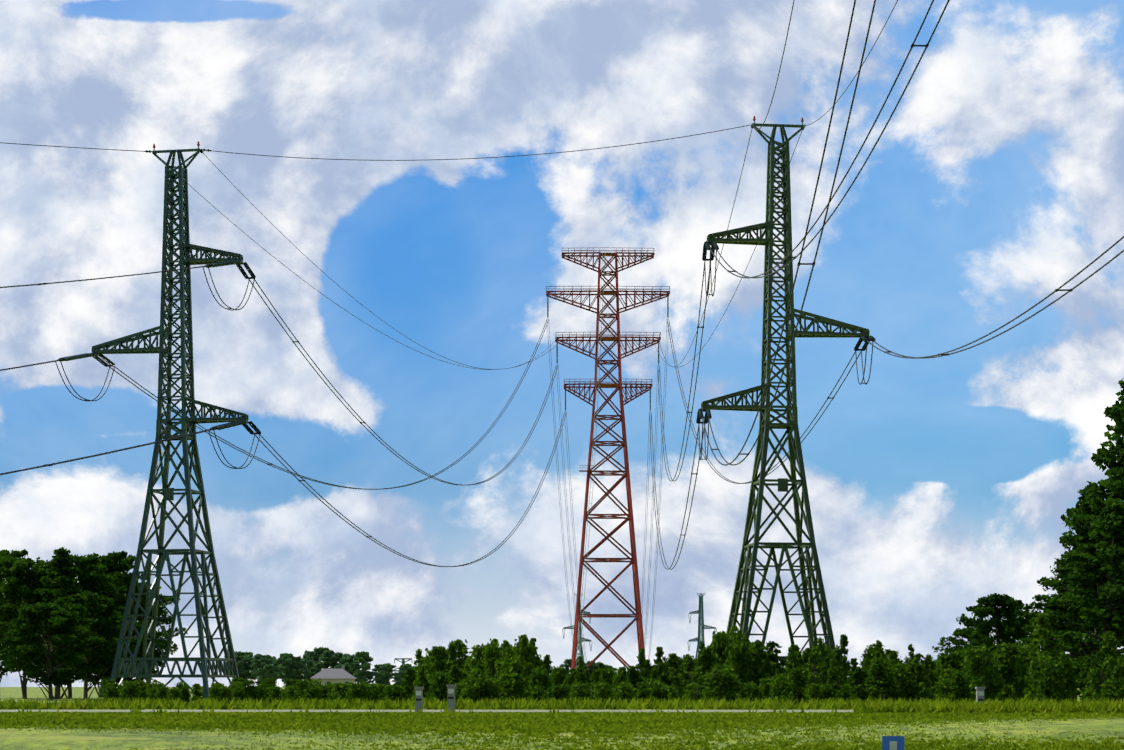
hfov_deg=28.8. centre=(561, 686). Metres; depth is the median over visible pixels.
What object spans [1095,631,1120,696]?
bush
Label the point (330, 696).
bush
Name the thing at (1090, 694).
bush
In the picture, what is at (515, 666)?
bush
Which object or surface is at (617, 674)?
bush
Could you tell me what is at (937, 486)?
sky
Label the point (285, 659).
tree
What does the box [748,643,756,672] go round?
bush
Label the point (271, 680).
bush
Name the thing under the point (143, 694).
bush
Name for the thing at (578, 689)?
bush
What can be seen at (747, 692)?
bush
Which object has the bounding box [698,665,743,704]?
bush
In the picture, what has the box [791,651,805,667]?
bush
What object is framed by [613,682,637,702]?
bush
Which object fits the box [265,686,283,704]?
bush
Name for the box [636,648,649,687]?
bush
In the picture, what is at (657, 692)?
bush
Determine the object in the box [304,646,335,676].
tree
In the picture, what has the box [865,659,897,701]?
bush
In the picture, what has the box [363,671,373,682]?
tree
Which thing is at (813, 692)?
bush
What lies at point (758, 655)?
bush
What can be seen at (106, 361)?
insulator strings
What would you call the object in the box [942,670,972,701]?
bush
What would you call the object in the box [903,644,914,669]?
bush
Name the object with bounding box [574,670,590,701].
bush
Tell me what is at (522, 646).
bush
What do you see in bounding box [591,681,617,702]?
bush
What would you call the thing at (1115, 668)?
bush
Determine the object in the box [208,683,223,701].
bush
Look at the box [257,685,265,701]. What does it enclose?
bush
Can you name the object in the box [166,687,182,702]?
bush
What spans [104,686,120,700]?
bush
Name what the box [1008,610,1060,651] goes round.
tree
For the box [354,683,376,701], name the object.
bush
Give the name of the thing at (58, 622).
tree
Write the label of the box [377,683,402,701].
bush
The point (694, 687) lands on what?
bush
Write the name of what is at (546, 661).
bush
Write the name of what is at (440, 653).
bush
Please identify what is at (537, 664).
bush
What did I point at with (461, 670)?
bush
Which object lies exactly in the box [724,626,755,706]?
bush
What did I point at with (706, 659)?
bush
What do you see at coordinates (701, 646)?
bush
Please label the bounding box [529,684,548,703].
bush
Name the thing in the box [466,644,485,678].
bush
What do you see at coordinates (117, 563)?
tree
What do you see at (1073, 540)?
tree
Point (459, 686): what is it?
bush
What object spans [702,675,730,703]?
bush
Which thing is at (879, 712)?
grass tufts
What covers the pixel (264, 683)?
bush
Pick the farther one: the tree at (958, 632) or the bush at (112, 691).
the tree at (958, 632)
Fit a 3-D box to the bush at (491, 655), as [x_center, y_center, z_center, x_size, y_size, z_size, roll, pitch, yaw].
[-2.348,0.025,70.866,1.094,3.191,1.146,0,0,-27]
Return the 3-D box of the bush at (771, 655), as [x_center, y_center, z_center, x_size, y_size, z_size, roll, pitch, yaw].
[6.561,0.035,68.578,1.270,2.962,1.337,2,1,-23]
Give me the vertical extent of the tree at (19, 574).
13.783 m
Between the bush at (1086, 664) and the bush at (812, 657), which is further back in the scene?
the bush at (1086, 664)
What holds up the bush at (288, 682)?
on the ground
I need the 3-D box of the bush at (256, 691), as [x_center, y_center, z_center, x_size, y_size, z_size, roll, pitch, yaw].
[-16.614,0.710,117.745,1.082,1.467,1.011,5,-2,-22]
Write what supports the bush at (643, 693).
on the ground
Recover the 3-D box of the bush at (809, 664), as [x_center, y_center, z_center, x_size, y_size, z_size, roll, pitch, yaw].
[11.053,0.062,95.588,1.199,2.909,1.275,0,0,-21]
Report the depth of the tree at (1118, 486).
112.62 m
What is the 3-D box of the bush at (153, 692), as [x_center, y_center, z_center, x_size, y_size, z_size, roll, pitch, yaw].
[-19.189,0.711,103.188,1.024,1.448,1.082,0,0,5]
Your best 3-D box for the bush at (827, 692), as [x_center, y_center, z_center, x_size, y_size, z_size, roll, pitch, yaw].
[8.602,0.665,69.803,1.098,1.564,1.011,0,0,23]
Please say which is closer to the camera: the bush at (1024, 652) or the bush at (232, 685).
the bush at (1024, 652)
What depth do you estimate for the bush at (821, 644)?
107.36 m
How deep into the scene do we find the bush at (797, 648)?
118.33 m
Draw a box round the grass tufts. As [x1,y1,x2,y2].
[0,696,1123,749]
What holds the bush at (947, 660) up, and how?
on the ground
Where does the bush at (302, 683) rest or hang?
on the ground
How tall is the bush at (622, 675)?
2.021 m
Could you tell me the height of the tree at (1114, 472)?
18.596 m
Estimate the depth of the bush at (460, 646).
149.15 m
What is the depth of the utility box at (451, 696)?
39.55 m
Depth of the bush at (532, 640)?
129.11 m
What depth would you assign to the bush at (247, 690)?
111.34 m
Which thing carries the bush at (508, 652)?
on the ground
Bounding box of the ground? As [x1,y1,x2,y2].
[0,687,1123,749]
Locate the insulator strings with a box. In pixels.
[38,43,1072,537]
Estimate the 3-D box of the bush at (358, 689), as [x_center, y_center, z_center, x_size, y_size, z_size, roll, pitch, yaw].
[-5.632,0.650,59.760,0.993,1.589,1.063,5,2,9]
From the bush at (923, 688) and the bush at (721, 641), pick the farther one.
the bush at (721, 641)
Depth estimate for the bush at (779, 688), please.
61.30 m
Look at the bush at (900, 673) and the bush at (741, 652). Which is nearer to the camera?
the bush at (900, 673)
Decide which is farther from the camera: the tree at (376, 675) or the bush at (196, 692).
the tree at (376, 675)
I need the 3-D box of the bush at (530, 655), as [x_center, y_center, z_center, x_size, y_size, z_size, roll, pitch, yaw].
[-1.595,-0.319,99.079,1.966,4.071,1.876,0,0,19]
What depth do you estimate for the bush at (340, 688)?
63.90 m
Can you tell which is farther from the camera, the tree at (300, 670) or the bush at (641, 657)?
the tree at (300, 670)
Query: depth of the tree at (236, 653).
716.12 m
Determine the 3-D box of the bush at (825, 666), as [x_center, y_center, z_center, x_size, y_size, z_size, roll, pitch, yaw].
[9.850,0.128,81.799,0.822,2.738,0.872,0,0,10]
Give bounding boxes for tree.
[0,549,40,682]
[0,556,70,698]
[0,603,105,699]
[11,554,126,698]
[17,547,97,698]
[37,592,137,699]
[72,550,165,679]
[78,591,121,696]
[78,621,174,683]
[123,582,187,680]
[226,655,251,678]
[229,651,252,672]
[236,651,254,679]
[249,654,275,682]
[249,662,262,684]
[251,657,275,680]
[257,664,279,681]
[267,663,281,683]
[273,658,298,689]
[275,653,300,682]
[291,660,306,679]
[294,659,311,679]
[301,654,319,679]
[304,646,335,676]
[313,650,342,668]
[339,654,361,671]
[341,662,360,681]
[347,651,375,682]
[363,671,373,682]
[372,664,391,681]
[374,671,389,683]
[377,671,390,685]
[383,663,396,684]
[391,676,400,684]
[394,671,405,683]
[398,664,414,672]
[561,659,585,672]
[585,660,609,678]
[932,626,1001,677]
[953,593,1040,651]
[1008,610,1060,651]
[1018,549,1123,700]
[1037,485,1123,695]
[1039,498,1123,700]
[1060,378,1123,658]
[1092,480,1123,610]
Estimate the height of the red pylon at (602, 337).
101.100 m
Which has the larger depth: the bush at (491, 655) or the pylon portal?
the pylon portal
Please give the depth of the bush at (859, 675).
70.85 m
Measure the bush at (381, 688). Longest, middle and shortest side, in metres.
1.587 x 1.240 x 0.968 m
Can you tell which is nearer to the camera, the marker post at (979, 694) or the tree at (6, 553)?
the marker post at (979, 694)
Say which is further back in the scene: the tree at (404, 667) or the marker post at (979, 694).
the tree at (404, 667)
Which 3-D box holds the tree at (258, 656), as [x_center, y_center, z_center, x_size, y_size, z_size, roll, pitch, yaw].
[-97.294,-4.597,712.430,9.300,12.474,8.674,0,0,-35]
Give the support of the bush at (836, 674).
on the ground
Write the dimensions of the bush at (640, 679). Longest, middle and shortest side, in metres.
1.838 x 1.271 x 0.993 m
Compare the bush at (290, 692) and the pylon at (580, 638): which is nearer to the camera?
the bush at (290, 692)
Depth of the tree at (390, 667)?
1084.25 m
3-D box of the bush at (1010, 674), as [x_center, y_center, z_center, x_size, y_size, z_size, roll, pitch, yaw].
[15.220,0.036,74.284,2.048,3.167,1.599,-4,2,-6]
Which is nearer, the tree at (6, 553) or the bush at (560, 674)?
the bush at (560, 674)
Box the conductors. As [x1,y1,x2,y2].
[0,0,1123,675]
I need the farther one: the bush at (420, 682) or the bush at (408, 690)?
the bush at (408, 690)
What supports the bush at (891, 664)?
on the ground
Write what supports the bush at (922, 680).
on the ground
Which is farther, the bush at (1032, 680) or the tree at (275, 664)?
the tree at (275, 664)
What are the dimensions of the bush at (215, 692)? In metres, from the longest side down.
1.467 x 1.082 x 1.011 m
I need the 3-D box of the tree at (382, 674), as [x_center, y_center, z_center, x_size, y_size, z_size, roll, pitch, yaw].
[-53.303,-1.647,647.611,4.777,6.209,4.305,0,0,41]
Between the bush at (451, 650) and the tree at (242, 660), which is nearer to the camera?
the bush at (451, 650)
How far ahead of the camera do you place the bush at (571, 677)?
65.98 m
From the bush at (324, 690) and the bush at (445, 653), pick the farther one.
the bush at (324, 690)
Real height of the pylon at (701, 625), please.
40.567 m
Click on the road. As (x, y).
(430, 710)
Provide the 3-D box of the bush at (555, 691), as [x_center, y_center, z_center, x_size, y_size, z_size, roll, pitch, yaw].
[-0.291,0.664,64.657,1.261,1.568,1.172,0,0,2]
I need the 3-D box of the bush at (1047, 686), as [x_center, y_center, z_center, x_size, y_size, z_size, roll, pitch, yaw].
[14.363,0.349,64.380,1.191,2.359,1.526,6,2,38]
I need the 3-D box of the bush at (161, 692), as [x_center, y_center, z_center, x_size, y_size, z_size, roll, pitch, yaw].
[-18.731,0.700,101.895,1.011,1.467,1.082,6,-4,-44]
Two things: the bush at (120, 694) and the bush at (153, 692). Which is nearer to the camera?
the bush at (120, 694)
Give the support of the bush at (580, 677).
on the ground
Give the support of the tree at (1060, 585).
on the ground
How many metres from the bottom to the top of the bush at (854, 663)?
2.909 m
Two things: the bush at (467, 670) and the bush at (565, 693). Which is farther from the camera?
the bush at (467, 670)
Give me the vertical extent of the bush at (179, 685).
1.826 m
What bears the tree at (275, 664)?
on the ground
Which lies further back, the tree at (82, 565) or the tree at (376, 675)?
the tree at (376, 675)
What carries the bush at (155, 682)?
on the ground
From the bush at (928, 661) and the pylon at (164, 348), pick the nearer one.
the bush at (928, 661)
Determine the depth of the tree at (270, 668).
641.76 m
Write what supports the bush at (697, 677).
on the ground
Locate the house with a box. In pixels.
[310,666,356,685]
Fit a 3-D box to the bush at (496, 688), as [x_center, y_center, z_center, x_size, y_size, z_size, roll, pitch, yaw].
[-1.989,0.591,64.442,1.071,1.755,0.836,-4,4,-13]
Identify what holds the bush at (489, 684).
on the ground
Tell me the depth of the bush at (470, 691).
60.00 m
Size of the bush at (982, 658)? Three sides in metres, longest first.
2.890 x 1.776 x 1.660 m
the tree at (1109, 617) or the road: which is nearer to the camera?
the road
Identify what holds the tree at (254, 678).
on the ground
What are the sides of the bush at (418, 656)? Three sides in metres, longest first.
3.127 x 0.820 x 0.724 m
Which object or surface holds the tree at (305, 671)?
on the ground
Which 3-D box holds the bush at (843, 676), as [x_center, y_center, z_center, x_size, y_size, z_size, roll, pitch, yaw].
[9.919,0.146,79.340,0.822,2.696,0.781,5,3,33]
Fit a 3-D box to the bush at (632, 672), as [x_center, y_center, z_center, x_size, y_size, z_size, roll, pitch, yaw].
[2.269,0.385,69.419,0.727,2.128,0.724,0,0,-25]
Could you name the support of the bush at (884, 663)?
on the ground
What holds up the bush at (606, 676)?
on the ground
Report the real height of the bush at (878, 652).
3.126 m
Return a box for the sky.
[0,0,1123,686]
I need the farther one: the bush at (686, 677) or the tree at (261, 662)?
the tree at (261, 662)
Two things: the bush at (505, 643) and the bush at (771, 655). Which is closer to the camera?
the bush at (771, 655)
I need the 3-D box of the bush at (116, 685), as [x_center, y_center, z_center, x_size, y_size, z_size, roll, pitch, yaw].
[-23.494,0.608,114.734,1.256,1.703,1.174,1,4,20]
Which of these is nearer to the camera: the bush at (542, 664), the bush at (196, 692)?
the bush at (542, 664)
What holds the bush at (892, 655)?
on the ground
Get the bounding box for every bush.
[96,678,115,700]
[103,682,119,701]
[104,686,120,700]
[116,680,138,702]
[120,681,142,701]
[134,680,149,701]
[146,682,157,700]
[148,686,161,699]
[151,679,167,690]
[154,686,168,703]
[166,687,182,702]
[176,681,186,689]
[179,686,191,703]
[189,683,203,701]
[206,686,223,702]
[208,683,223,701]
[219,686,233,703]
[226,681,241,698]
[230,677,244,695]
[231,686,244,703]
[240,679,259,704]
[250,687,259,700]
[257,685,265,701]
[259,680,267,687]
[264,678,278,685]
[264,687,270,702]
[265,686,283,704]
[279,679,297,697]
[282,686,297,701]
[293,679,313,701]
[298,684,320,702]
[309,679,322,689]
[315,688,325,701]
[318,685,327,699]
[319,683,332,698]
[327,690,335,701]
[329,682,352,703]
[344,682,371,702]
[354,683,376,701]
[367,684,380,703]
[373,683,385,701]
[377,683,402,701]
[398,668,413,701]
[405,668,418,698]
[411,657,428,698]
[414,649,425,685]
[414,667,429,700]
[423,646,448,692]
[423,648,449,686]
[424,672,446,696]
[427,671,453,704]
[429,646,445,672]
[445,660,457,680]
[446,643,458,669]
[448,665,461,696]
[449,639,471,669]
[455,682,466,703]
[457,668,465,683]
[459,676,488,703]
[462,658,474,676]
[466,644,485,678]
[468,668,498,701]
[474,664,484,700]
[480,644,501,678]
[482,639,503,678]
[490,678,504,699]
[493,672,526,704]
[494,655,527,704]
[495,659,530,698]
[500,640,508,651]
[500,644,516,658]
[512,636,538,682]
[515,634,534,699]
[526,666,552,701]
[528,638,537,650]
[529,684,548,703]
[531,647,538,670]
[536,654,549,675]
[541,683,567,702]
[542,654,552,673]
[548,665,567,685]
[557,683,572,704]
[562,668,576,690]
[568,667,588,700]
[569,682,587,701]
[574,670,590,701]
[575,656,585,678]
[584,666,592,687]
[588,669,601,699]
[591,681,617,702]
[595,667,614,699]
[611,667,630,697]
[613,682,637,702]
[615,666,628,681]
[625,665,640,694]
[630,676,651,697]
[634,681,651,702]
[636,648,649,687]
[642,659,655,697]
[645,678,674,702]
[650,646,673,698]
[662,653,685,698]
[667,667,684,702]
[674,654,696,700]
[684,683,701,700]
[686,667,705,702]
[693,647,717,697]
[695,642,704,666]
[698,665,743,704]
[700,631,734,669]
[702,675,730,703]
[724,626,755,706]
[735,681,764,702]
[746,640,772,705]
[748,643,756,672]
[755,641,791,693]
[759,677,775,699]
[767,662,782,682]
[767,673,793,701]
[782,643,799,690]
[785,644,800,667]
[785,667,809,704]
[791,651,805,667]
[799,648,810,671]
[802,646,823,700]
[804,683,823,703]
[805,656,822,681]
[816,637,826,663]
[816,654,833,685]
[819,683,839,701]
[825,645,848,683]
[826,634,849,695]
[827,656,845,683]
[836,684,851,703]
[843,658,860,696]
[848,667,870,702]
[856,649,874,698]
[864,657,893,699]
[865,643,886,654]
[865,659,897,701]
[868,640,889,698]
[884,649,890,658]
[886,659,895,682]
[887,650,902,666]
[887,662,915,702]
[901,663,921,700]
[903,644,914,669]
[908,653,934,701]
[919,685,937,701]
[923,654,935,693]
[933,678,955,700]
[934,650,968,700]
[940,668,960,690]
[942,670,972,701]
[951,650,975,693]
[955,645,1005,702]
[961,631,991,695]
[985,642,1028,702]
[1005,644,1037,697]
[1020,653,1061,701]
[1025,613,1065,689]
[1029,658,1071,702]
[1050,650,1078,702]
[1076,655,1093,695]
[1079,667,1106,703]
[1089,651,1114,700]
[1094,654,1123,701]
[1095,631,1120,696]
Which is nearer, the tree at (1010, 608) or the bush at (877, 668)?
the bush at (877, 668)
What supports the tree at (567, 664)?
on the ground
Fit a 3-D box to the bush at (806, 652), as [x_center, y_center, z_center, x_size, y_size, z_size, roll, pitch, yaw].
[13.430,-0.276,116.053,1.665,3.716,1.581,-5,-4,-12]
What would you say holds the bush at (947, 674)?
on the ground
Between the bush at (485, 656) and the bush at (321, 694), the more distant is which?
the bush at (321, 694)
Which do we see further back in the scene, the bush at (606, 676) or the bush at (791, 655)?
the bush at (791, 655)
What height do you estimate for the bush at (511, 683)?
1.891 m
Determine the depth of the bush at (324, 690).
105.97 m
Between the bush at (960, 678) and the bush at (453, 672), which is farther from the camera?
the bush at (960, 678)
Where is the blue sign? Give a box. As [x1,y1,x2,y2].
[882,736,903,749]
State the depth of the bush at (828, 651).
132.01 m
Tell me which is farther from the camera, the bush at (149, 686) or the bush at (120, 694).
the bush at (149, 686)
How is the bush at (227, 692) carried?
on the ground
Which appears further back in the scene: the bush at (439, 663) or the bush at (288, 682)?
the bush at (288, 682)
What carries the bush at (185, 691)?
on the ground
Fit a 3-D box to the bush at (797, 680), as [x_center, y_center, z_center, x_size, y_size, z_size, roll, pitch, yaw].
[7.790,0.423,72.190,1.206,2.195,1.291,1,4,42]
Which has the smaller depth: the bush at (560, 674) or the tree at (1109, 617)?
the bush at (560, 674)
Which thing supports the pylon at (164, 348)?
on the ground
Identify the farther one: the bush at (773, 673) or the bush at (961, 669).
the bush at (961, 669)
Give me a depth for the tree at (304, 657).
739.25 m
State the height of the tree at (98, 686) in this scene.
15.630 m
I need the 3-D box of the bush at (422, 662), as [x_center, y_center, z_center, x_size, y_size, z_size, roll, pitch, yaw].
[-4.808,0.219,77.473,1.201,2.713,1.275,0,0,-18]
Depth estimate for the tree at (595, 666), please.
917.50 m
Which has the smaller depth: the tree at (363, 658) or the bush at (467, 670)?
the bush at (467, 670)
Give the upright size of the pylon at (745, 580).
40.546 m
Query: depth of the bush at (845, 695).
70.06 m
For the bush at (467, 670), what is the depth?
82.64 m
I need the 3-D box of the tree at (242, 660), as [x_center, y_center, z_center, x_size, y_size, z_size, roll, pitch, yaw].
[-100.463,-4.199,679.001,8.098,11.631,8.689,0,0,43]
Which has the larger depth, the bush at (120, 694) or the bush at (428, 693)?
the bush at (120, 694)
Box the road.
[0,710,853,711]
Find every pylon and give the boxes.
[92,141,248,698]
[546,247,669,668]
[563,592,590,674]
[688,593,715,658]
[701,116,869,667]
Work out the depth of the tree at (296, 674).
669.55 m
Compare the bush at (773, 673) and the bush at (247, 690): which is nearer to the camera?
the bush at (773, 673)
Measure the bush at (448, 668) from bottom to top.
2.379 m
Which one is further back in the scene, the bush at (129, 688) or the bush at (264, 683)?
the bush at (264, 683)
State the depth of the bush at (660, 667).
70.08 m
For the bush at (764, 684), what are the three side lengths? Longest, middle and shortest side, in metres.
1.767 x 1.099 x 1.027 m
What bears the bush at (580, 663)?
on the ground
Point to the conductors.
(650, 434)
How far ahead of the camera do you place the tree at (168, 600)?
226.08 m
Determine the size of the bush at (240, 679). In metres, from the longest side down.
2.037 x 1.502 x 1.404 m
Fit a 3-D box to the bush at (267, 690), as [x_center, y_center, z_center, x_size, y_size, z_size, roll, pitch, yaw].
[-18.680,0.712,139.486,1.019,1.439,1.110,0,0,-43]
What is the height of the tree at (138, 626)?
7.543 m
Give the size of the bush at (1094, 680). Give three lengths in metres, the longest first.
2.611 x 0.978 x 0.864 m
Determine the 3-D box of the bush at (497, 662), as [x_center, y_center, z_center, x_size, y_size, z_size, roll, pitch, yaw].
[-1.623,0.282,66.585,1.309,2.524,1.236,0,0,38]
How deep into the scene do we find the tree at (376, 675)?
714.36 m
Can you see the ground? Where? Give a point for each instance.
(24, 739)
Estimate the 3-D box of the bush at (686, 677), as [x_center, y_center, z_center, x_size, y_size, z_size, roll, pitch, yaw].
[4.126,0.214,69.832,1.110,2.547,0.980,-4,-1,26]
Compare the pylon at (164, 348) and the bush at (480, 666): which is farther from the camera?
the pylon at (164, 348)
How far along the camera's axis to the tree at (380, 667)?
738.31 m
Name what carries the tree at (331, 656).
on the ground
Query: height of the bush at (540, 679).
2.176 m
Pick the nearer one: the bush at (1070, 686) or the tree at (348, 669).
the bush at (1070, 686)
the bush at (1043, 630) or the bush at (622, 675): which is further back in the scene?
the bush at (1043, 630)
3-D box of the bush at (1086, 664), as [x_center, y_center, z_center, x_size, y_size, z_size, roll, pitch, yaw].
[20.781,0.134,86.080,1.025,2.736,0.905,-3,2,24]
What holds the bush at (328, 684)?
on the ground
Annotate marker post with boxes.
[414,687,423,711]
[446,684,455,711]
[975,687,985,701]
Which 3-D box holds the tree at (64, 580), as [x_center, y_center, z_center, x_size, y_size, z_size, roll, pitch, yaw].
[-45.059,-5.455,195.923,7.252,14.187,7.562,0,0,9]
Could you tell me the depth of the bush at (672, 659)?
70.51 m
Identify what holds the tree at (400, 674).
on the ground
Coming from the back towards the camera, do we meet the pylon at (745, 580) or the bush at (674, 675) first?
the pylon at (745, 580)
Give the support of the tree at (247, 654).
on the ground
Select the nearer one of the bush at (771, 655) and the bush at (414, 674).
the bush at (771, 655)
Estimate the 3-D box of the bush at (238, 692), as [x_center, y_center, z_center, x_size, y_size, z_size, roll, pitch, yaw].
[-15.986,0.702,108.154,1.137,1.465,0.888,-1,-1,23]
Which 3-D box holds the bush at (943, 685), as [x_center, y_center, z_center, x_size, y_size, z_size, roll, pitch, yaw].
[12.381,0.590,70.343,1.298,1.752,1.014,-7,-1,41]
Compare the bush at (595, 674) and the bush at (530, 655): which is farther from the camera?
the bush at (530, 655)
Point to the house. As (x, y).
(333, 676)
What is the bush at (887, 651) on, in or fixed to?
on the ground
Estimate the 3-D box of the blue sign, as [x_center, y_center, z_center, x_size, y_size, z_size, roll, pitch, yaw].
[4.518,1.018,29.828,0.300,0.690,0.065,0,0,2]
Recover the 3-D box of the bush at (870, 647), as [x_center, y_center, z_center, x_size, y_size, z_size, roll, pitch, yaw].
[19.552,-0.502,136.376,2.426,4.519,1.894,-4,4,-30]
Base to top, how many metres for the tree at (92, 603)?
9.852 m
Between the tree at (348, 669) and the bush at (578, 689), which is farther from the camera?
the tree at (348, 669)
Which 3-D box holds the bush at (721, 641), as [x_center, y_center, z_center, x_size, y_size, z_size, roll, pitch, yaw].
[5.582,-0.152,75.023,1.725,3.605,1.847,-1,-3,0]
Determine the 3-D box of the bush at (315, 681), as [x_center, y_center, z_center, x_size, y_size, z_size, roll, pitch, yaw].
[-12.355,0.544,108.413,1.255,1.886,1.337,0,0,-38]
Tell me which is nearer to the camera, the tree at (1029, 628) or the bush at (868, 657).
the bush at (868, 657)
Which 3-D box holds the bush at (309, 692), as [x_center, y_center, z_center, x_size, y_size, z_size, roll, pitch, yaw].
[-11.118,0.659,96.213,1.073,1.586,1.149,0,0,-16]
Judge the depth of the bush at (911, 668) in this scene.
61.87 m
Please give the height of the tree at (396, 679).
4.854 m
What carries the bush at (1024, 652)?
on the ground
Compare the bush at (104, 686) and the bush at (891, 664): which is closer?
the bush at (891, 664)
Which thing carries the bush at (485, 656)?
on the ground
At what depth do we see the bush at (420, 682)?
62.90 m
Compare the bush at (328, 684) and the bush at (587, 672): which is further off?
the bush at (328, 684)
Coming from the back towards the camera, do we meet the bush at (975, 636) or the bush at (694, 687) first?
the bush at (975, 636)
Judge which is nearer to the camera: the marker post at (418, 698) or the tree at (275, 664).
the marker post at (418, 698)
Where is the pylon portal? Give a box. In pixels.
[392,658,411,676]
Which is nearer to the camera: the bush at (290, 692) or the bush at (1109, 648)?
the bush at (1109, 648)
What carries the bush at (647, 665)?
on the ground
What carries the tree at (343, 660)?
on the ground
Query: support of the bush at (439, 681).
on the ground

